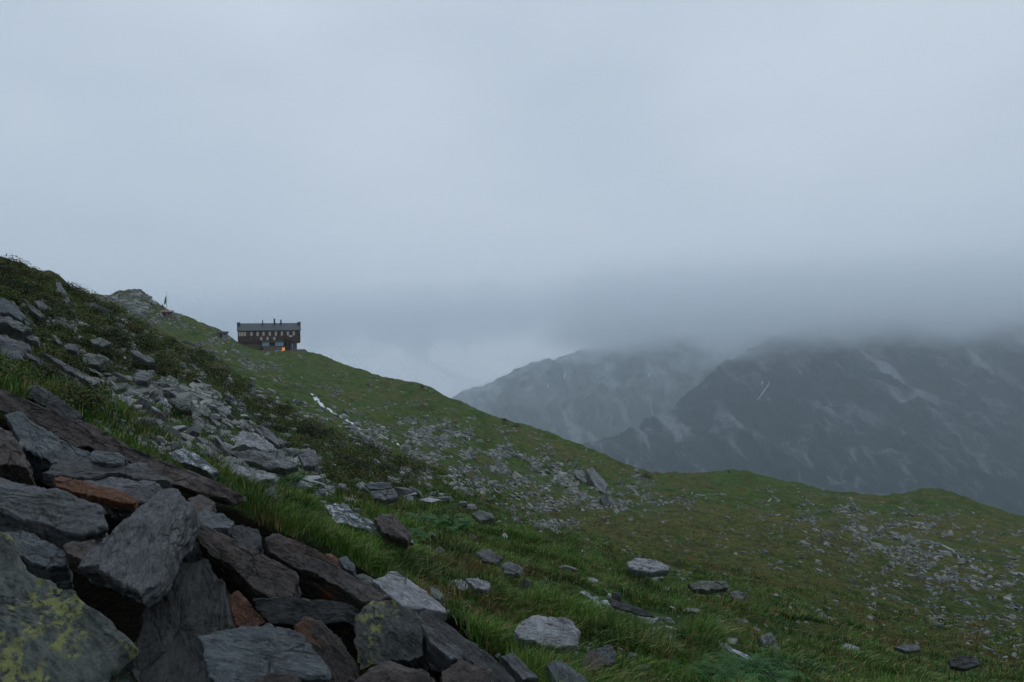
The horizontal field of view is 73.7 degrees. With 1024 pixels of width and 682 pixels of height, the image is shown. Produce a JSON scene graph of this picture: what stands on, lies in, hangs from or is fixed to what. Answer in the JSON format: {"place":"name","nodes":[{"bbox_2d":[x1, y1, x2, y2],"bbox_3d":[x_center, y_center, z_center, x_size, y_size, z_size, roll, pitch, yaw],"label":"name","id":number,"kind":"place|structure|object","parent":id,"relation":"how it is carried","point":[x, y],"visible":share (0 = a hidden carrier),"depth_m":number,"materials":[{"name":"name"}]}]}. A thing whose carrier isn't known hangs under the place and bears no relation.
{"place":"outdoors","nodes":[
{"label":"outdoors","id":0,"kind":"place"},
{"bbox_2d":[0,257,1023,681],"bbox_3d":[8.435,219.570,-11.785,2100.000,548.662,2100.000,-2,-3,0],"label":"ground","id":1,"kind":"structure","parent":0,"point":[126,613],"depth_m":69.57,"materials":[{"name":"plant"}]},
{"bbox_2d":[1,350,22,361],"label":"rock","id":2,"kind":"object","parent":1,"relation":"on","point":[15,354],"visible":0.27,"depth_m":10.62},
{"bbox_2d":[0,298,26,325],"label":"rock","id":3,"kind":"object","parent":1,"relation":"on","point":[9,308],"visible":0.73,"depth_m":14.56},
{"bbox_2d":[0,334,32,360],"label":"rock","id":4,"kind":"object","parent":1,"relation":"on","point":[7,343],"visible":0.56,"depth_m":12.05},
{"bbox_2d":[0,427,36,485],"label":"rock","id":5,"kind":"object","parent":1,"relation":"on","point":[15,465],"visible":0.92,"depth_m":3.71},
{"bbox_2d":[25,335,39,347],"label":"rock","id":6,"kind":"object","parent":1,"relation":"on","point":[32,340],"visible":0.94,"depth_m":14.03,"materials":[{"name":"stone"}]},
{"bbox_2d":[0,315,32,341],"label":"rock","id":7,"kind":"object","parent":6,"relation":"on","point":[11,327],"visible":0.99,"depth_m":14.08,"materials":[{"name":"stone"}]},
{"bbox_2d":[27,304,45,322],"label":"rock","id":8,"kind":"object","parent":1,"relation":"on","point":[38,314],"visible":0.99,"depth_m":20.08,"materials":[{"name":"stone"}]},
{"bbox_2d":[4,530,73,589],"bbox_3d":[-1.874,0.876,2.681,0.423,0.235,0.111,13,29,17],"label":"rock","id":9,"kind":"object","parent":1,"relation":"on","point":[42,559],"visible":0.67,"depth_m":2.60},
{"bbox_2d":[34,301,50,310],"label":"rock","id":10,"kind":"object","parent":1,"relation":"on","point":[39,304],"visible":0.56,"depth_m":22.14,"materials":[{"name":"stone"}]},
{"bbox_2d":[4,411,90,483],"bbox_3d":[-2.890,0.700,4.225,0.686,0.326,0.218,26,37,19],"label":"rock","id":11,"kind":"object","parent":1,"relation":"on","point":[44,450],"visible":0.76,"depth_m":4.12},
{"bbox_2d":[24,352,81,387],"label":"rock","id":12,"kind":"object","parent":1,"relation":"on","point":[35,359],"visible":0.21,"depth_m":11.09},
{"bbox_2d":[0,478,107,550],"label":"rock","id":13,"kind":"object","parent":1,"relation":"on","point":[58,518],"visible":0.91,"depth_m":2.87,"materials":[{"name":"stone"}]},
{"bbox_2d":[26,385,84,421],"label":"rock","id":14,"kind":"object","parent":1,"relation":"on","point":[44,397],"visible":0.81,"depth_m":4.97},
{"bbox_2d":[56,282,72,307],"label":"rock","id":15,"kind":"object","parent":1,"relation":"on","point":[59,287],"visible":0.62,"depth_m":25.21,"materials":[{"name":"stone"}]},
{"bbox_2d":[0,532,139,681],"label":"rock","id":16,"kind":"object","parent":1,"relation":"on","point":[50,631],"visible":1,"depth_m":1.69,"materials":[{"name":"stone"}]},
{"bbox_2d":[42,352,98,388],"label":"rock","id":17,"kind":"object","parent":1,"relation":"on","point":[64,368],"visible":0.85,"depth_m":12.02,"materials":[{"name":"stone"}]},
{"bbox_2d":[64,343,79,355],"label":"rock","id":18,"kind":"object","parent":1,"relation":"on","point":[70,348],"visible":0.98,"depth_m":17.03,"materials":[{"name":"stone"}]},
{"bbox_2d":[63,540,96,575],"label":"rock","id":19,"kind":"object","parent":1,"relation":"on","point":[75,552],"visible":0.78,"depth_m":2.56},
{"bbox_2d":[51,476,137,509],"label":"rock","id":20,"kind":"object","parent":1,"relation":"on","point":[101,495],"visible":0.95,"depth_m":3.15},
{"bbox_2d":[83,353,110,370],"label":"rock","id":21,"kind":"object","parent":1,"relation":"on","point":[100,362],"visible":0.85,"depth_m":16.98,"materials":[{"name":"grey stone"}]},
{"bbox_2d":[90,337,112,350],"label":"rock","id":22,"kind":"object","parent":1,"relation":"on","point":[100,343],"visible":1,"depth_m":20.03,"materials":[{"name":"grey stone"}]},
{"bbox_2d":[42,457,171,488],"bbox_3d":[-2.163,0.753,3.738,0.884,0.142,0.314,4,12,17],"label":"rock","id":23,"kind":"object","parent":1,"relation":"on","point":[82,468],"visible":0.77,"depth_m":3.73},
{"bbox_2d":[89,450,127,467],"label":"rock","id":24,"kind":"object","parent":23,"relation":"on","point":[110,459],"visible":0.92,"depth_m":3.85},
{"bbox_2d":[111,372,126,382],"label":"rock","id":25,"kind":"object","parent":1,"relation":"on","point":[119,376],"visible":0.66,"depth_m":16.70,"materials":[{"name":"stone"}]},
{"bbox_2d":[111,383,128,394],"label":"rock","id":26,"kind":"object","parent":1,"relation":"on","point":[123,387],"visible":0.91,"depth_m":13.98,"materials":[{"name":"grey stone"}]},
{"bbox_2d":[84,477,160,520],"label":"rock","id":27,"kind":"object","parent":1,"relation":"on","point":[143,491],"visible":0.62,"depth_m":3.40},
{"bbox_2d":[0,389,245,506],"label":"rock","id":28,"kind":"object","parent":1,"relation":"on","point":[81,434],"visible":0.82,"depth_m":4.47,"materials":[{"name":"stone"}]},
{"bbox_2d":[129,350,155,365],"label":"rock","id":29,"kind":"object","parent":1,"relation":"on","point":[140,357],"visible":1,"depth_m":20.01,"materials":[{"name":"stone"}]},
{"bbox_2d":[135,397,150,408],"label":"rock","id":30,"kind":"object","parent":1,"relation":"on","point":[142,401],"visible":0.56,"depth_m":13.03,"materials":[{"name":"stone"}]},
{"bbox_2d":[137,384,153,391],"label":"rock","id":31,"kind":"object","parent":1,"relation":"on","point":[143,386],"visible":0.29,"depth_m":15.98,"materials":[{"name":"grey stone"}]},
{"bbox_2d":[133,374,151,386],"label":"rock","id":32,"kind":"object","parent":31,"relation":"on","point":[145,380],"visible":1,"depth_m":15.98,"materials":[{"name":"stone"}]},
{"bbox_2d":[141,417,163,435],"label":"rock","id":33,"kind":"object","parent":1,"relation":"on","point":[153,423],"visible":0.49,"depth_m":7.01,"materials":[{"name":"grey stone"}]},
{"bbox_2d":[149,388,164,402],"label":"rock","id":34,"kind":"object","parent":1,"relation":"on","point":[156,394],"visible":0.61,"depth_m":14.90,"materials":[{"name":"stone"}]},
{"bbox_2d":[148,409,166,421],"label":"rock","id":35,"kind":"object","parent":1,"relation":"on","point":[161,415],"visible":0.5,"depth_m":11.50,"materials":[{"name":"stone"}]},
{"bbox_2d":[148,397,172,409],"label":"rock","id":36,"kind":"object","parent":1,"relation":"on","point":[165,401],"visible":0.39,"depth_m":14.84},
{"bbox_2d":[160,310,173,318],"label":"stone shed","id":37,"kind":"structure","parent":1,"relation":"on","point":[168,313],"depth_m":289.12,"materials":[{"name":"grey stone"}]},
{"bbox_2d":[164,425,181,438],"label":"rock","id":38,"kind":"object","parent":1,"relation":"on","point":[177,433],"visible":0.51,"depth_m":9.95,"materials":[{"name":"grey stone"}]},
{"bbox_2d":[167,398,194,415],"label":"rock","id":39,"kind":"object","parent":1,"relation":"on","point":[185,406],"visible":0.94,"depth_m":14.94,"materials":[{"name":"grey stone"}]},
{"bbox_2d":[133,559,234,681],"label":"rock","id":40,"kind":"object","parent":1,"relation":"on","point":[185,610],"visible":0.73,"depth_m":2.36,"materials":[{"name":"stone"}]},
{"bbox_2d":[185,424,202,436],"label":"rock","id":41,"kind":"object","parent":1,"relation":"on","point":[194,430],"visible":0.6,"depth_m":11.27,"materials":[{"name":"stone"}]},
{"bbox_2d":[169,448,219,479],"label":"rock","id":42,"kind":"object","parent":1,"relation":"on","point":[194,462],"visible":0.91,"depth_m":6.46,"materials":[{"name":"stone"}]},
{"bbox_2d":[188,494,216,512],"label":"rock","id":43,"kind":"object","parent":1,"relation":"on","point":[201,502],"visible":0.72,"depth_m":3.17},
{"bbox_2d":[198,407,211,416],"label":"rock","id":44,"kind":"object","parent":1,"relation":"on","point":[205,411],"visible":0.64,"depth_m":16.90,"materials":[{"name":"grey stone"}]},
{"bbox_2d":[200,509,234,537],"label":"rock","id":45,"kind":"object","parent":1,"relation":"on","point":[221,523],"visible":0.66,"depth_m":2.96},
{"bbox_2d":[0,253,438,488],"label":"heather","id":46,"kind":"object","parent":1,"relation":"on","point":[165,365],"visible":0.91,"depth_m":23.18,"materials":[{"name":"green plant"}]},
{"bbox_2d":[214,435,232,456],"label":"rock","id":47,"kind":"object","parent":1,"relation":"on","point":[220,444],"visible":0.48,"depth_m":10.90,"materials":[{"name":"stone"}]},
{"bbox_2d":[228,591,265,627],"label":"rock","id":48,"kind":"object","parent":1,"relation":"on","point":[243,612],"visible":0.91,"depth_m":2.21,"materials":[{"name":"orange stone"}]},
{"bbox_2d":[231,525,263,552],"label":"rock","id":49,"kind":"object","parent":1,"relation":"on","point":[244,535],"visible":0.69,"depth_m":2.91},
{"bbox_2d":[217,464,277,485],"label":"rock","id":50,"kind":"object","parent":1,"relation":"on","point":[270,478],"visible":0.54,"depth_m":8.91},
{"bbox_2d":[196,525,301,611],"bbox_3d":[-1.047,0.909,2.678,0.533,0.224,0.147,24,41,17],"label":"rock","id":51,"kind":"object","parent":1,"relation":"on","point":[249,573],"visible":0.88,"depth_m":2.62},
{"bbox_2d":[78,488,202,607],"bbox_3d":[-1.360,0.767,2.522,0.402,0.130,0.672,-18,24,-13],"label":"rock","id":52,"kind":"object","parent":51,"relation":"on","point":[140,553],"visible":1,"depth_m":2.46,"materials":[{"name":"stone"}]},
{"bbox_2d":[182,539,203,562],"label":"rock","id":53,"kind":"object","parent":51,"relation":"on","point":[195,554],"visible":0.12,"depth_m":2.67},
{"bbox_2d":[232,431,274,450],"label":"rock","id":54,"kind":"object","parent":1,"relation":"on","point":[245,441],"visible":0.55,"depth_m":12.92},
{"bbox_2d":[196,623,331,681],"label":"rock","id":55,"kind":"object","parent":1,"relation":"on","point":[244,654],"visible":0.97,"depth_m":1.74,"materials":[{"name":"stone"}]},
{"bbox_2d":[229,449,298,474],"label":"rock","id":56,"kind":"object","parent":1,"relation":"on","point":[272,461],"visible":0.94,"depth_m":10.91,"materials":[{"name":"stone"}]},
{"bbox_2d":[237,319,300,351],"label":"mountain hut","id":57,"kind":"object","parent":1,"relation":"on","point":[274,336],"visible":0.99,"depth_m":345.33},
{"bbox_2d":[260,425,284,449],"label":"rock","id":58,"kind":"object","parent":1,"relation":"on","point":[273,440],"visible":0.97,"depth_m":16.86,"materials":[{"name":"stone"}]},
{"bbox_2d":[251,671,300,681],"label":"rock","id":59,"kind":"object","parent":1,"relation":"on","point":[278,676],"visible":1,"depth_m":1.65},
{"bbox_2d":[277,472,309,483],"bbox_3d":[-3.919,2.384,11.796,0.900,0.160,0.853,-2,-3,0],"label":"fern","id":60,"kind":"object","parent":1,"relation":"on","point":[294,480],"visible":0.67,"depth_m":11.73,"materials":[{"name":"green plant"}]},
{"bbox_2d":[253,597,358,630],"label":"rock","id":61,"kind":"object","parent":1,"relation":"on","point":[286,612],"visible":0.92,"depth_m":2.26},
{"bbox_2d":[296,480,319,491],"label":"rock","id":62,"kind":"object","parent":1,"relation":"on","point":[303,484],"visible":0.52,"depth_m":11.66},
{"bbox_2d":[294,481,324,490],"bbox_3d":[-3.623,2.506,11.713,0.747,0.140,0.785,0,-4,-30],"label":"fern","id":63,"kind":"object","parent":1,"relation":"on","point":[317,486],"visible":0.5,"depth_m":11.65,"materials":[{"name":"green plant"}]},
{"bbox_2d":[298,448,321,471],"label":"rock","id":64,"kind":"object","parent":1,"relation":"on","point":[310,459],"visible":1,"depth_m":14.39,"materials":[{"name":"stone"}]},
{"bbox_2d":[264,534,391,627],"bbox_3d":[-0.802,1.050,2.947,0.680,0.220,0.126,19,30,24],"label":"rock","id":65,"kind":"object","parent":1,"relation":"on","point":[321,576],"visible":0.78,"depth_m":2.91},
{"bbox_2d":[294,616,361,681],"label":"rock","id":66,"kind":"object","parent":1,"relation":"on","point":[329,647],"visible":0.8,"depth_m":1.98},
{"bbox_2d":[324,503,413,545],"bbox_3d":[-1.533,1.970,7.226,1.103,0.142,0.216,18,40,15],"label":"rock","id":67,"kind":"object","parent":1,"relation":"on","point":[343,514],"visible":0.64,"depth_m":7.25,"materials":[{"name":"stone"}]},
{"bbox_2d":[364,482,391,490],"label":"rock","id":68,"kind":"object","parent":1,"relation":"on","point":[375,486],"visible":0.93,"depth_m":13.37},
{"bbox_2d":[371,488,398,504],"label":"rock","id":69,"kind":"object","parent":1,"relation":"on","point":[386,497],"visible":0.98,"depth_m":12.36,"materials":[{"name":"stone"}]},
{"bbox_2d":[353,600,430,673],"bbox_3d":[-0.378,0.969,2.168,0.252,0.234,0.210,27,-30,23],"label":"rock","id":70,"kind":"object","parent":1,"relation":"on","point":[388,630],"visible":0.86,"depth_m":2.10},
{"bbox_2d":[421,624,462,671],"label":"rock","id":71,"kind":"object","parent":70,"relation":"on","point":[442,653],"visible":0.91,"depth_m":2.06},
{"bbox_2d":[374,514,410,549],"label":"rock","id":72,"kind":"object","parent":1,"relation":"on","point":[391,528],"visible":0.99,"depth_m":6.90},
{"bbox_2d":[355,661,434,681],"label":"rock","id":73,"kind":"object","parent":1,"relation":"on","point":[388,671],"visible":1,"depth_m":1.82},
{"bbox_2d":[394,487,415,497],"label":"rock","id":74,"kind":"object","parent":1,"relation":"on","point":[402,491],"visible":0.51,"depth_m":18.43,"materials":[{"name":"stone"}]},
{"bbox_2d":[372,571,447,620],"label":"rock","id":75,"kind":"object","parent":1,"relation":"on","point":[401,590],"visible":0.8,"depth_m":2.96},
{"bbox_2d":[355,573,379,590],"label":"rock","id":76,"kind":"object","parent":75,"relation":"on","point":[365,578],"visible":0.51,"depth_m":3.06,"materials":[{"name":"grey stone"}]},
{"bbox_2d":[339,556,355,576],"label":"rock","id":77,"kind":"object","parent":76,"relation":"on","point":[347,564],"visible":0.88,"depth_m":3.09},
{"bbox_2d":[325,553,342,568],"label":"rock","id":78,"kind":"object","parent":77,"relation":"on","point":[332,558],"visible":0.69,"depth_m":3.16,"materials":[{"name":"orange stone"}]},
{"bbox_2d":[410,526,435,541],"bbox_3d":[-1.477,2.776,9.747,0.782,0.141,0.758,-4,-4,36],"label":"fern","id":79,"kind":"object","parent":1,"relation":"on","point":[423,535],"visible":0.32,"depth_m":9.73,"materials":[{"name":"green plant"}]},
{"bbox_2d":[405,511,467,531],"bbox_3d":[-1.459,3.246,12.326,1.429,0.261,1.411,-2,-3,0],"label":"fern","id":80,"kind":"object","parent":1,"relation":"on","point":[437,521],"visible":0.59,"depth_m":12.29,"materials":[{"name":"green plant"}]},
{"bbox_2d":[430,587,443,605],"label":"rock","id":81,"kind":"object","parent":1,"relation":"on","point":[437,595],"visible":0.74,"depth_m":3.33,"materials":[{"name":"grey stone"}]},
{"bbox_2d":[445,517,476,535],"bbox_3d":[-1.253,3.715,13.765,1.272,0.238,1.374,-2,-3,0],"label":"fern","id":82,"kind":"object","parent":1,"relation":"on","point":[461,525],"visible":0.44,"depth_m":13.66,"materials":[{"name":"green plant"}]},
{"bbox_2d":[440,658,491,681],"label":"rock","id":83,"kind":"object","parent":1,"relation":"on","point":[461,670],"visible":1,"depth_m":1.97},
{"bbox_2d":[418,610,514,681],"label":"rock","id":84,"kind":"object","parent":1,"relation":"on","point":[473,653],"visible":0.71,"depth_m":2.30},
{"bbox_2d":[465,577,490,592],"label":"rock","id":85,"kind":"object","parent":1,"relation":"on","point":[477,585],"visible":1,"depth_m":5.40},
{"bbox_2d":[472,510,494,524],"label":"rock","id":86,"kind":"object","parent":1,"relation":"on","point":[480,517],"visible":1,"depth_m":12.34,"materials":[{"name":"grey stone"}]},
{"bbox_2d":[476,549,503,566],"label":"rock","id":87,"kind":"object","parent":1,"relation":"on","point":[490,557],"visible":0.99,"depth_m":8.65,"materials":[{"name":"stone"}]},
{"bbox_2d":[501,561,522,578],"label":"rock","id":88,"kind":"object","parent":1,"relation":"on","point":[513,569],"visible":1,"depth_m":8.06,"materials":[{"name":"stone"}]},
{"bbox_2d":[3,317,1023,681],"bbox_3d":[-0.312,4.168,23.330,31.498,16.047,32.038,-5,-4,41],"label":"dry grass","id":89,"kind":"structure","parent":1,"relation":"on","point":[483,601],"depth_m":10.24,"materials":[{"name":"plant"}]},
{"bbox_2d":[11,289,1023,672],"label":"scree","id":90,"kind":"structure","parent":1,"relation":"on","point":[137,305],"depth_m":76.71,"materials":[{"name":"stone"}]},
{"bbox_2d":[500,653,538,681],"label":"rock","id":91,"kind":"object","parent":1,"relation":"on","point":[517,669],"visible":0.98,"depth_m":3.41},
{"bbox_2d":[519,578,533,589],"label":"rock","id":92,"kind":"object","parent":1,"relation":"on","point":[528,581],"visible":0.66,"depth_m":7.95,"materials":[{"name":"stone"}]},
{"bbox_2d":[514,615,580,653],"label":"rock","id":93,"kind":"object","parent":1,"relation":"on","point":[539,628],"visible":0.89,"depth_m":4.10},
{"bbox_2d":[546,660,587,681],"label":"rock","id":94,"kind":"object","parent":1,"relation":"on","point":[558,667],"visible":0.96,"depth_m":3.54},
{"bbox_2d":[120,316,1023,635],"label":"meadow grass","id":95,"kind":"structure","parent":1,"relation":"on","point":[716,534],"depth_m":50.78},
{"bbox_2d":[574,469,587,483],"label":"rock","id":96,"kind":"object","parent":1,"relation":"on","point":[579,475],"visible":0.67,"depth_m":124.06,"materials":[{"name":"stone"}]},
{"bbox_2d":[581,650,603,674],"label":"rock","id":97,"kind":"object","parent":1,"relation":"on","point":[593,655],"visible":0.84,"depth_m":3.96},
{"bbox_2d":[585,467,607,490],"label":"rock","id":98,"kind":"object","parent":1,"relation":"on","point":[594,479],"visible":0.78,"depth_m":119.13,"materials":[{"name":"stone"}]},
{"bbox_2d":[599,492,610,507],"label":"rock","id":99,"kind":"object","parent":1,"relation":"on","point":[604,501],"visible":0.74,"depth_m":89.06,"materials":[{"name":"stone"}]},
{"bbox_2d":[595,645,615,669],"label":"rock","id":100,"kind":"object","parent":1,"relation":"on","point":[611,654],"visible":0.84,"depth_m":4.20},
{"bbox_2d":[600,600,660,626],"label":"rock","id":101,"kind":"object","parent":1,"relation":"on","point":[653,619],"visible":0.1,"depth_m":6.63,"materials":[{"name":"stone"}]},
{"bbox_2d":[608,599,654,617],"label":"rock","id":102,"kind":"object","parent":1,"relation":"on","point":[632,608],"visible":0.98,"depth_m":6.17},
{"bbox_2d":[626,558,668,577],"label":"rock","id":103,"kind":"object","parent":1,"relation":"on","point":[645,567],"visible":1,"depth_m":14.24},
{"bbox_2d":[688,580,728,595],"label":"rock","id":104,"kind":"object","parent":1,"relation":"on","point":[702,587],"visible":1,"depth_m":14.73,"materials":[{"name":"grey stone"}]},
{"bbox_2d":[667,653,764,681],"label":"fern","id":105,"kind":"object","parent":1,"relation":"on","point":[727,668],"visible":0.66,"depth_m":5.14,"materials":[{"name":"green plant"}]},
{"bbox_2d":[729,590,746,601],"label":"rock","id":106,"kind":"object","parent":1,"relation":"on","point":[741,596],"visible":0.66,"depth_m":14.72,"materials":[{"name":"stone"}]},
{"bbox_2d":[698,647,812,681],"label":"fern","id":107,"kind":"object","parent":1,"relation":"on","point":[763,665],"visible":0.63,"depth_m":5.79,"materials":[{"name":"green plant"}]},
{"bbox_2d":[758,633,779,650],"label":"rock","id":108,"kind":"object","parent":1,"relation":"on","point":[769,638],"visible":0.68,"depth_m":8.63,"materials":[{"name":"grey stone"}]},
{"bbox_2d":[894,644,920,653],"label":"rock","id":109,"kind":"object","parent":1,"relation":"on","point":[907,648],"visible":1,"depth_m":11.23,"materials":[{"name":"stone"}]},
{"bbox_2d":[947,655,979,671],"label":"rock","id":110,"kind":"object","parent":1,"relation":"on","point":[963,663],"visible":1,"depth_m":9.26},
{"bbox_2d":[0,0,1023,397],"label":"sky","id":111,"kind":"structure","parent":0,"point":[450,197],"materials":[{"name":"grey"}]},
{"bbox_2d":[451,328,784,443],"bbox_3d":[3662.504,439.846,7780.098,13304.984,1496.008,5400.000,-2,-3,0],"label":"mountain","id":112,"kind":"structure","parent":0,"point":[601,392],"depth_m":7968.55,"materials":[{"name":"stone"}]},
{"bbox_2d":[711,636,787,681],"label":"stream","id":113,"kind":"structure","parent":0,"point":[729,648],"depth_m":7.45,"materials":[{"name":"white liquid"}]},
{"bbox_2d":[582,306,1023,515],"bbox_3d":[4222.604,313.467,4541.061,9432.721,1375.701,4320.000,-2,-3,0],"label":"mountain","id":114,"kind":"structure","parent":0,"point":[886,400],"depth_m":4186.24,"materials":[{"name":"stone"}]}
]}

